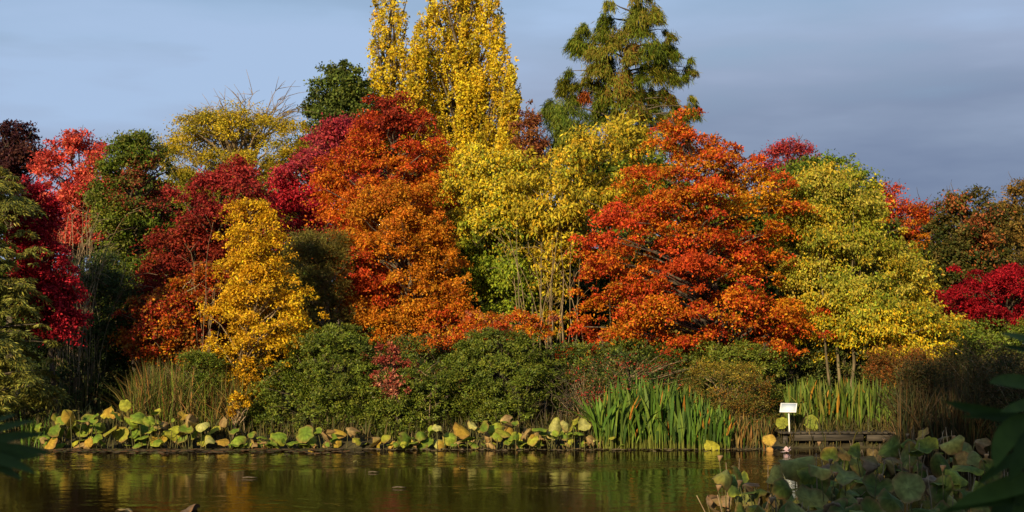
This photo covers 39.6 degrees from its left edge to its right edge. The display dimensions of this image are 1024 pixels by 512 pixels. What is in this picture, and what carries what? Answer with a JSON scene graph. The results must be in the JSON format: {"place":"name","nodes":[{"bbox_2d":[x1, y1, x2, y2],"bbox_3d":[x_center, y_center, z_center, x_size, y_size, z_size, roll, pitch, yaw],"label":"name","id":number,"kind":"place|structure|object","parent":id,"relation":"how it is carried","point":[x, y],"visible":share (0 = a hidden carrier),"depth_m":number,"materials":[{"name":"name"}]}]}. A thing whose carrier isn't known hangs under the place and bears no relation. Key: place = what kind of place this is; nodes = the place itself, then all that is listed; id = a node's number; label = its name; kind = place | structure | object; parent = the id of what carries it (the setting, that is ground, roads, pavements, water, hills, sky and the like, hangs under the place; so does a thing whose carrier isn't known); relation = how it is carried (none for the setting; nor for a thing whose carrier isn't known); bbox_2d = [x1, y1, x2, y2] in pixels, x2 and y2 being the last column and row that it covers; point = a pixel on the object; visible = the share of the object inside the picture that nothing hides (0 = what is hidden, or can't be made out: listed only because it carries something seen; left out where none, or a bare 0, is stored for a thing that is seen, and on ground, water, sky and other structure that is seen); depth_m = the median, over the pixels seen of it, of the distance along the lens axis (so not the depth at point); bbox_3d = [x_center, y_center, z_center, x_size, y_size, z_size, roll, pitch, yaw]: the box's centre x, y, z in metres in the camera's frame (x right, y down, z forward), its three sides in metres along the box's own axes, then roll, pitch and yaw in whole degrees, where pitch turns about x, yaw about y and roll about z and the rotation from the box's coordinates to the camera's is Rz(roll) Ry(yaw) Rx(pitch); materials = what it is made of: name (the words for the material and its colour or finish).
{"place":"outdoors","nodes":[
{"label":"outdoors","id":0,"kind":"place"},
{"bbox_2d":[42,448,374,455],"bbox_3d":[-6.449,3.966,28.758,7.517,0.071,1.896,0,-4,0],"label":"bank","id":1,"kind":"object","parent":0,"point":[166,450],"depth_m":29.07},
{"bbox_2d":[0,357,1009,453],"bbox_3d":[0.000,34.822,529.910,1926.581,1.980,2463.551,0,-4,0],"label":"ground","id":2,"kind":"structure","parent":0,"point":[777,444],"depth_m":30.21,"materials":[{"name":"soil"}]},
{"bbox_2d":[0,414,51,479],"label":"foreground plant","id":3,"kind":"object","parent":2,"relation":"on","point":[12,455],"visible":1,"depth_m":3.81,"materials":[{"name":"green plant"}]},
{"bbox_2d":[0,118,56,371],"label":"maple tree","id":4,"kind":"object","parent":2,"relation":"on","point":[15,147],"visible":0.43,"depth_m":43.91,"materials":[{"name":"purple plant"}]},
{"bbox_2d":[0,165,82,432],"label":"false cypress tree","id":5,"kind":"object","parent":2,"relation":"on","point":[36,389],"visible":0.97,"depth_m":31.15,"materials":[{"name":"green plant"}]},
{"bbox_2d":[0,174,93,421],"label":"maple tree","id":6,"kind":"object","parent":2,"relation":"on","point":[56,289],"visible":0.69,"depth_m":32.39,"materials":[{"name":"red plant"}]},
{"bbox_2d":[20,127,125,375],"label":"maple tree","id":7,"kind":"object","parent":2,"relation":"on","point":[73,142],"visible":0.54,"depth_m":41.82,"materials":[{"name":"red plant"}]},
{"bbox_2d":[15,249,153,414],"bbox_3d":[-10.752,2.141,36.299,3.888,4.756,3.249,0,-4,0],"label":"evergreen shrub","id":8,"kind":"object","parent":2,"relation":"on","point":[112,282],"visible":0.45,"depth_m":35.72,"materials":[{"name":"green plant"}]},
{"bbox_2d":[44,190,155,413],"bbox_3d":[-10.457,1.133,35.698,4.148,5.605,1.977,-1,-4,10],"label":"bare shrub","id":9,"kind":"object","parent":2,"relation":"on","point":[75,384],"visible":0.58,"depth_m":35.48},
{"bbox_2d":[57,169,209,368],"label":"background tree","id":10,"kind":"object","parent":2,"relation":"on","point":[172,206],"visible":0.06,"depth_m":51.63,"materials":[{"name":"green plant"}]},
{"bbox_2d":[75,126,197,382],"bbox_3d":[-10.522,0.226,39.926,3.658,7.776,3.044,0,-4,0],"label":"autumn tree","id":11,"kind":"object","parent":2,"relation":"on","point":[138,154],"visible":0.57,"depth_m":39.58,"materials":[{"name":"green plant"}]},
{"bbox_2d":[103,260,231,388],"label":"birch tree","id":12,"kind":"object","parent":2,"relation":"on","point":[167,300],"visible":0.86,"depth_m":34.78,"materials":[{"name":"orange plant"}]},
{"bbox_2d":[102,353,283,435],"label":"tall grass","id":13,"kind":"structure","parent":2,"relation":"on","point":[168,402],"depth_m":31.03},
{"bbox_2d":[172,345,231,414],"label":"deciduous shrub","id":14,"kind":"object","parent":2,"relation":"on","point":[200,357],"visible":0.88,"depth_m":31.35,"materials":[{"name":"green plant"}]},
{"bbox_2d":[108,154,297,384],"bbox_3d":[-8.109,0.655,37.483,5.049,6.793,3.773,0,-4,0],"label":"maple tree","id":15,"kind":"object","parent":2,"relation":"on","point":[170,259],"visible":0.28,"depth_m":36.91,"materials":[{"name":"red plant"}]},
{"bbox_2d":[153,98,319,360],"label":"honey locust tree","id":16,"kind":"object","parent":2,"relation":"on","point":[186,173],"visible":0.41,"depth_m":49.48,"materials":[{"name":"yellow plant"}]},
{"bbox_2d":[226,390,251,438],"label":"deciduous shrub","id":17,"kind":"object","parent":2,"relation":"on","point":[236,396],"visible":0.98,"depth_m":30.50,"materials":[{"name":"yellow plant"}]},
{"bbox_2d":[178,70,314,195],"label":"bare tree","id":18,"kind":"object","parent":2,"relation":"on","point":[285,113],"visible":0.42,"depth_m":50.70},
{"bbox_2d":[220,348,284,424],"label":"deciduous shrub","id":19,"kind":"object","parent":2,"relation":"on","point":[257,361],"visible":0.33,"depth_m":32.03,"materials":[{"name":"green plant"}]},
{"bbox_2d":[192,197,333,400],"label":"golden larch tree","id":20,"kind":"object","parent":2,"relation":"on","point":[249,272],"visible":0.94,"depth_m":31.91,"materials":[{"name":"yellow plant"}]},
{"bbox_2d":[229,258,383,373],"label":"background tree","id":21,"kind":"object","parent":2,"relation":"on","point":[289,333],"visible":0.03,"depth_m":44.44,"materials":[{"name":"green plant"}]},
{"bbox_2d":[241,319,404,441],"bbox_3d":[-4.215,2.886,31.632,3.824,2.962,2.990,0,-4,0],"label":"evergreen shrub","id":22,"kind":"object","parent":2,"relation":"on","point":[314,374],"visible":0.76,"depth_m":31.08,"materials":[{"name":"green plant"}]},
{"bbox_2d":[273,224,374,408],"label":"shrub willow","id":23,"kind":"object","parent":2,"relation":"on","point":[321,252],"visible":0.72,"depth_m":34.40,"materials":[{"name":"green plant"}]},
{"bbox_2d":[260,110,388,387],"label":"maple tree","id":24,"kind":"object","parent":2,"relation":"on","point":[334,130],"visible":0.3,"depth_m":40.48,"materials":[{"name":"red plant"}]},
{"bbox_2d":[286,59,388,367],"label":"oak tree","id":25,"kind":"object","parent":2,"relation":"on","point":[350,92],"visible":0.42,"depth_m":56.79,"materials":[{"name":"green plant"}]},
{"bbox_2d":[300,89,465,360],"bbox_3d":[-3.332,-0.202,37.576,4.608,8.448,3.655,0,-4,0],"label":"tupelo tree","id":26,"kind":"object","parent":2,"relation":"on","point":[361,140],"visible":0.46,"depth_m":37.25,"materials":[{"name":"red plant"}]},
{"bbox_2d":[366,0,410,174],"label":"poplar tree","id":27,"kind":"object","parent":2,"relation":"on","point":[390,71],"visible":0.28,"depth_m":59.99,"materials":[{"name":"yellow plant"}]},
{"bbox_2d":[360,341,423,419],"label":"deciduous shrub","id":28,"kind":"object","parent":2,"relation":"on","point":[392,348],"visible":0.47,"depth_m":31.11,"materials":[{"name":"red plant"}]},
{"bbox_2d":[372,368,411,432],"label":"deciduous shrub","id":29,"kind":"object","parent":2,"relation":"on","point":[393,390],"visible":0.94,"depth_m":30.57,"materials":[{"name":"red plant"}]},
{"bbox_2d":[329,172,481,375],"bbox_3d":[-2.645,0.953,35.332,4.100,6.141,3.468,-2,-4,25],"label":"tupelo tree","id":30,"kind":"object","parent":2,"relation":"on","point":[401,217],"visible":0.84,"depth_m":34.88,"materials":[{"name":"orange plant"}]},
{"bbox_2d":[351,360,463,439],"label":"evergreen shrub","id":31,"kind":"object","parent":2,"relation":"on","point":[414,408],"visible":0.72,"depth_m":30.74,"materials":[{"name":"green plant"}]},
{"bbox_2d":[397,11,434,173],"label":"poplar tree","id":32,"kind":"object","parent":2,"relation":"on","point":[417,85],"visible":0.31,"depth_m":58.84,"materials":[{"name":"yellow plant"}]},
{"bbox_2d":[351,333,487,414],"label":"evergreen shrub","id":33,"kind":"object","parent":2,"relation":"on","point":[403,342],"visible":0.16,"depth_m":32.96,"materials":[{"name":"green plant"}]},
{"bbox_2d":[0,402,897,447],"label":"bank grass","id":34,"kind":"structure","parent":2,"relation":"on","point":[445,428],"depth_m":30.66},
{"bbox_2d":[422,0,509,242],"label":"poplar tree","id":35,"kind":"object","parent":2,"relation":"on","point":[466,100],"visible":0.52,"depth_m":59.94,"materials":[{"name":"yellow plant"}]},
{"bbox_2d":[406,307,563,392],"bbox_3d":[-0.678,2.554,33.484,3.809,2.738,2.682,0,-4,0],"label":"deciduous shrub","id":36,"kind":"object","parent":2,"relation":"on","point":[525,320],"visible":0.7,"depth_m":33.07,"materials":[{"name":"orange plant"}]},
{"bbox_2d":[429,139,556,389],"bbox_3d":[-0.488,0.503,37.183,3.358,7.102,2.983,2,-4,-23],"label":"hornbeam tree","id":37,"kind":"object","parent":2,"relation":"on","point":[480,221],"visible":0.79,"depth_m":36.68,"materials":[{"name":"yellow plant"}]},
{"bbox_2d":[432,320,566,432],"bbox_3d":[-0.355,2.881,31.823,3.170,2.891,2.580,0,-4,0],"label":"evergreen shrub","id":38,"kind":"object","parent":2,"relation":"on","point":[483,403],"visible":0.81,"depth_m":31.26,"materials":[{"name":"green plant"}]},
{"bbox_2d":[493,44,524,176],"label":"poplar tree","id":39,"kind":"object","parent":2,"relation":"on","point":[508,110],"visible":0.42,"depth_m":58.71,"materials":[{"name":"yellow plant"}]},
{"bbox_2d":[1,349,1023,418],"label":"rough grass","id":40,"kind":"structure","parent":2,"relation":"on","point":[66,402],"depth_m":36.61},
{"bbox_2d":[507,99,552,199],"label":"autumn tree","id":41,"kind":"object","parent":2,"relation":"on","point":[532,120],"visible":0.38,"depth_m":56.70,"materials":[{"name":"red plant"}]},
{"bbox_2d":[473,225,602,409],"bbox_3d":[0.692,1.541,36.067,3.474,4.810,1.835,0,-4,0],"label":"bare shrub","id":42,"kind":"object","parent":2,"relation":"on","point":[550,343],"visible":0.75,"depth_m":35.77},
{"bbox_2d":[468,240,625,378],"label":"background tree","id":43,"kind":"object","parent":2,"relation":"on","point":[569,305],"visible":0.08,"depth_m":42.32,"materials":[{"name":"green plant"}]},
{"bbox_2d":[472,108,671,412],"bbox_3d":[1.776,0.130,36.642,4.576,7.740,4.101,3,-5,-39],"label":"cherry tree","id":44,"kind":"object","parent":2,"relation":"on","point":[571,203],"visible":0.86,"depth_m":36.16,"materials":[{"name":"yellow plant"}]},
{"bbox_2d":[534,97,610,189],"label":"cypress bough","id":45,"kind":"object","parent":2,"relation":"on","point":[557,115],"visible":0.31,"depth_m":57.90,"materials":[{"name":"green plant"}]},
{"bbox_2d":[532,335,707,416],"bbox_3d":[2.406,2.914,32.780,4.189,2.192,3.350,0,-4,0],"label":"evergreen shrub","id":46,"kind":"object","parent":2,"relation":"on","point":[579,350],"visible":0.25,"depth_m":32.30,"materials":[{"name":"green plant"}]},
{"bbox_2d":[536,0,705,228],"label":"bald cypress tree","id":47,"kind":"object","parent":2,"relation":"on","point":[641,21],"visible":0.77,"depth_m":62.20,"materials":[{"name":"green plant"}]},
{"bbox_2d":[550,348,713,423],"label":"deciduous shrub","id":48,"kind":"object","parent":2,"relation":"on","point":[593,382],"visible":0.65,"depth_m":31.19,"materials":[{"name":"green plant"}]},
{"bbox_2d":[566,149,702,368],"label":"background tree","id":49,"kind":"object","parent":2,"relation":"on","point":[658,159],"visible":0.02,"depth_m":49.49,"materials":[{"name":"orange plant"}]},
{"bbox_2d":[573,218,759,378],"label":"background tree","id":50,"kind":"object","parent":2,"relation":"on","point":[647,245],"visible":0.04,"depth_m":42.47,"materials":[{"name":"orange plant"}]},
{"bbox_2d":[545,106,836,395],"bbox_3d":[4.215,0.165,34.248,6.713,7.601,5.218,1,-4,-13],"label":"tupelo tree","id":51,"kind":"object","parent":2,"relation":"on","point":[688,264],"visible":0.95,"depth_m":33.55,"materials":[{"name":"orange plant"}]},
{"bbox_2d":[676,354,782,431],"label":"deciduous shrub","id":52,"kind":"object","parent":2,"relation":"on","point":[741,403],"visible":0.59,"depth_m":30.78,"materials":[{"name":"green plant"}]},
{"bbox_2d":[664,337,810,422],"bbox_3d":[5.157,2.960,33.164,3.456,2.118,3.047,0,-4,0],"label":"evergreen shrub","id":53,"kind":"object","parent":2,"relation":"on","point":[767,363],"visible":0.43,"depth_m":32.47,"materials":[{"name":"green plant"}]},
{"bbox_2d":[729,412,776,448],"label":"reed clump","id":54,"kind":"object","parent":2,"relation":"on","point":[758,434],"visible":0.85,"depth_m":29.93,"materials":[{"name":"brown plant"}]},
{"bbox_2d":[703,192,820,387],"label":"background tree","id":55,"kind":"object","parent":2,"relation":"on","point":[761,227],"visible":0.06,"depth_m":41.63,"materials":[{"name":"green plant"}]},
{"bbox_2d":[757,133,821,373],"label":"maple tree","id":56,"kind":"object","parent":2,"relation":"on","point":[797,148],"visible":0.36,"depth_m":45.00,"materials":[{"name":"red plant"}]},
{"bbox_2d":[769,148,889,373],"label":"magnolia tree","id":57,"kind":"object","parent":2,"relation":"on","point":[797,168],"visible":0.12,"depth_m":38.09,"materials":[{"name":"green plant"}]},
{"bbox_2d":[754,217,915,374],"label":"background tree","id":58,"kind":"object","parent":2,"relation":"on","point":[897,224],"visible":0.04,"depth_m":40.78,"materials":[{"name":"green plant"}]},
{"bbox_2d":[776,429,894,445],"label":"wooden deck","id":59,"kind":"structure","parent":2,"relation":"on","point":[859,438],"depth_m":30.09,"materials":[{"name":"brown wood"}]},
{"bbox_2d":[771,333,903,405],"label":"deciduous shrub","id":60,"kind":"object","parent":2,"relation":"on","point":[833,367],"visible":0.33,"depth_m":34.70,"materials":[{"name":"green plant"}]},
{"bbox_2d":[777,375,904,429],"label":"reed clump","id":61,"kind":"object","parent":2,"relation":"on","point":[809,399],"visible":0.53,"depth_m":31.20,"materials":[{"name":"green plant"}]},
{"bbox_2d":[756,158,974,398],"bbox_3d":[8.639,0.815,34.883,4.664,6.374,4.417,-3,-5,40],"label":"magnolia tree","id":62,"kind":"object","parent":2,"relation":"on","point":[875,308],"visible":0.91,"depth_m":34.12,"materials":[{"name":"yellow plant"}]},
{"bbox_2d":[860,343,942,389],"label":"deciduous shrub","id":63,"kind":"object","parent":2,"relation":"on","point":[886,365],"visible":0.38,"depth_m":32.65,"materials":[{"name":"brown plant"}]},
{"bbox_2d":[879,180,947,343],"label":"maple tree","id":64,"kind":"object","parent":2,"relation":"on","point":[915,214],"visible":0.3,"depth_m":41.82,"materials":[{"name":"red plant"}]},
{"bbox_2d":[876,356,961,435],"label":"weedy bush","id":65,"kind":"object","parent":2,"relation":"on","point":[917,372],"visible":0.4,"depth_m":29.20,"materials":[{"name":"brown plant"}]},
{"bbox_2d":[914,180,1020,362],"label":"cherry tree","id":66,"kind":"object","parent":2,"relation":"on","point":[967,240],"visible":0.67,"depth_m":40.65,"materials":[{"name":"green plant"}]},
{"bbox_2d":[922,332,1023,403],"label":"weedy bush","id":67,"kind":"object","parent":2,"relation":"on","point":[951,363],"visible":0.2,"depth_m":30.64,"materials":[{"name":"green plant"}]},
{"bbox_2d":[926,262,1023,361],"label":"japanese maple","id":68,"kind":"object","parent":2,"relation":"on","point":[1001,280],"visible":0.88,"depth_m":36.90,"materials":[{"name":"red plant"}]},
{"bbox_2d":[929,314,1023,368],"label":"deciduous shrub","id":69,"kind":"object","parent":2,"relation":"on","point":[997,338],"visible":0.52,"depth_m":36.26,"materials":[{"name":"green plant"}]},
{"bbox_2d":[943,333,1023,511],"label":"foreground plant","id":70,"kind":"object","parent":2,"relation":"on","point":[1004,494],"visible":1,"depth_m":4.00,"materials":[{"name":"green plant"}]},
{"bbox_2d":[966,348,1023,433],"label":"weedy bush","id":71,"kind":"object","parent":2,"relation":"on","point":[1000,363],"visible":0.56,"depth_m":27.32,"materials":[{"name":"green plant"}]},
{"bbox_2d":[986,172,1023,311],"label":"beech tree","id":72,"kind":"object","parent":2,"relation":"on","point":[1014,232],"visible":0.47,"depth_m":42.88,"materials":[{"name":"brown plant"}]},
{"bbox_2d":[0,447,1023,511],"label":"pond water","id":73,"kind":"structure","parent":0,"point":[578,480],"depth_m":22.92,"materials":[{"name":"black liquid"}]},
{"bbox_2d":[31,422,78,448],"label":"lotus plant","id":74,"kind":"object","parent":73,"relation":"on","point":[56,431],"visible":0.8,"depth_m":29.61,"materials":[{"name":"green plant"}]},
{"bbox_2d":[51,410,105,448],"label":"lotus plant","id":75,"kind":"object","parent":73,"relation":"in","point":[67,417],"visible":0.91,"depth_m":29.88,"materials":[{"name":"green plant"}]},
{"bbox_2d":[72,399,130,448],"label":"lotus plant","id":76,"kind":"object","parent":73,"relation":"on","point":[109,412],"visible":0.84,"depth_m":29.91,"materials":[{"name":"yellow plant"}]},
{"bbox_2d":[113,412,161,448],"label":"lotus plant","id":77,"kind":"object","parent":73,"relation":"on","point":[144,426],"visible":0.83,"depth_m":29.77,"materials":[{"name":"green plant"}]},
{"bbox_2d":[137,408,198,448],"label":"lotus plant","id":78,"kind":"object","parent":73,"relation":"in","point":[159,439],"visible":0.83,"depth_m":29.70,"materials":[{"name":"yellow plant"}]},
{"bbox_2d":[162,414,220,448],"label":"lotus plant","id":79,"kind":"object","parent":73,"relation":"in","point":[187,427],"visible":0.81,"depth_m":29.68,"materials":[{"name":"green plant"}]},
{"bbox_2d":[216,417,256,449],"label":"lotus plant","id":80,"kind":"object","parent":73,"relation":"in","point":[238,442],"visible":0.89,"depth_m":29.67,"materials":[{"name":"green plant"}]},
{"bbox_2d":[312,427,360,449],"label":"lotus plant","id":81,"kind":"object","parent":73,"relation":"in","point":[333,438],"visible":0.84,"depth_m":29.70,"materials":[{"name":"green plant"}]},
{"bbox_2d":[420,424,468,449],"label":"lotus plant","id":82,"kind":"object","parent":73,"relation":"on","point":[449,440],"visible":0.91,"depth_m":29.69,"materials":[{"name":"green plant"}]},
{"bbox_2d":[452,421,489,449],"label":"lotus plant","id":83,"kind":"object","parent":73,"relation":"in","point":[462,432],"visible":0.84,"depth_m":29.80,"materials":[{"name":"yellow plant"}]},
{"bbox_2d":[476,421,512,448],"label":"lotus plant","id":84,"kind":"object","parent":73,"relation":"in","point":[489,438],"visible":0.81,"depth_m":29.64,"materials":[{"name":"green plant"}]},
{"bbox_2d":[495,415,543,449],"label":"lotus plant","id":85,"kind":"object","parent":73,"relation":"on","point":[507,430],"visible":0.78,"depth_m":29.66,"materials":[{"name":"green plant"}]},
{"bbox_2d":[560,416,590,449],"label":"lotus plant","id":86,"kind":"object","parent":73,"relation":"in","point":[584,425],"visible":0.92,"depth_m":29.51,"materials":[{"name":"yellow plant"}]},
{"bbox_2d":[551,390,644,449],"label":"reed clump","id":87,"kind":"object","parent":73,"relation":"on","point":[596,418],"visible":0.81,"depth_m":29.68,"materials":[{"name":"green plant"}]},
{"bbox_2d":[596,370,736,449],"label":"reed clump","id":88,"kind":"object","parent":73,"relation":"on","point":[669,418],"visible":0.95,"depth_m":29.69,"materials":[{"name":"green plant"}]},
{"bbox_2d":[712,455,759,511],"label":"lotus plant","id":89,"kind":"object","parent":73,"relation":"on","point":[726,480],"visible":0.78,"depth_m":17.71,"materials":[{"name":"green plant"}]},
{"bbox_2d":[734,465,792,511],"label":"lotus plant","id":90,"kind":"object","parent":73,"relation":"on","point":[781,491],"visible":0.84,"depth_m":17.20,"materials":[{"name":"green plant"}]},
{"bbox_2d":[778,456,829,510],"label":"lotus plant","id":91,"kind":"object","parent":73,"relation":"on","point":[796,470],"visible":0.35,"depth_m":18.64,"materials":[{"name":"green plant"}]},
{"bbox_2d":[796,453,837,510],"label":"lotus plant","id":92,"kind":"object","parent":73,"relation":"on","point":[814,499],"visible":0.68,"depth_m":18.17,"materials":[{"name":"green plant"}]},
{"bbox_2d":[817,439,865,478],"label":"lotus plant","id":93,"kind":"object","parent":73,"relation":"on","point":[846,459],"visible":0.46,"depth_m":23.72,"materials":[{"name":"green plant"}]},
{"bbox_2d":[820,459,865,505],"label":"lotus plant","id":94,"kind":"object","parent":73,"relation":"on","point":[844,477],"visible":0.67,"depth_m":19.42,"materials":[{"name":"green plant"}]},
{"bbox_2d":[823,496,885,511],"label":"lotus plant","id":95,"kind":"object","parent":73,"relation":"on","point":[868,503],"visible":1,"depth_m":15.02,"materials":[{"name":"green plant"}]},
{"bbox_2d":[852,456,893,500],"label":"lotus plant","id":96,"kind":"object","parent":73,"relation":"on","point":[871,483],"visible":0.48,"depth_m":19.77,"materials":[{"name":"green plant"}]},
{"bbox_2d":[848,434,908,476],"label":"lotus plant","id":97,"kind":"object","parent":73,"relation":"on","point":[891,446],"visible":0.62,"depth_m":23.68,"materials":[{"name":"green plant"}]},
{"bbox_2d":[876,472,939,511],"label":"lotus plant","id":98,"kind":"object","parent":73,"relation":"on","point":[909,488],"visible":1,"depth_m":15.72,"materials":[{"name":"green plant"}]},
{"bbox_2d":[889,436,938,477],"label":"lotus plant","id":99,"kind":"object","parent":73,"relation":"on","point":[911,456],"visible":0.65,"depth_m":23.76,"materials":[{"name":"green plant"}]},
{"bbox_2d":[922,465,982,511],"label":"lotus plant","id":100,"kind":"object","parent":73,"relation":"on","point":[938,490],"visible":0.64,"depth_m":17.05,"materials":[{"name":"green plant"}]},
{"bbox_2d":[929,431,990,476],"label":"lotus plant","id":101,"kind":"object","parent":73,"relation":"on","point":[958,448],"visible":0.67,"depth_m":23.49,"materials":[{"name":"green plant"}]},
{"bbox_2d":[945,451,1002,496],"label":"lotus plant","id":102,"kind":"object","parent":73,"relation":"on","point":[982,467],"visible":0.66,"depth_m":20.11,"materials":[{"name":"green plant"}]},
{"bbox_2d":[0,0,1023,342],"label":"sky","id":103,"kind":"structure","parent":0,"point":[929,94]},
{"bbox_2d":[852,346,1023,457],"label":"bank grass","id":104,"kind":"structure","parent":0,"point":[970,430],"depth_m":27.95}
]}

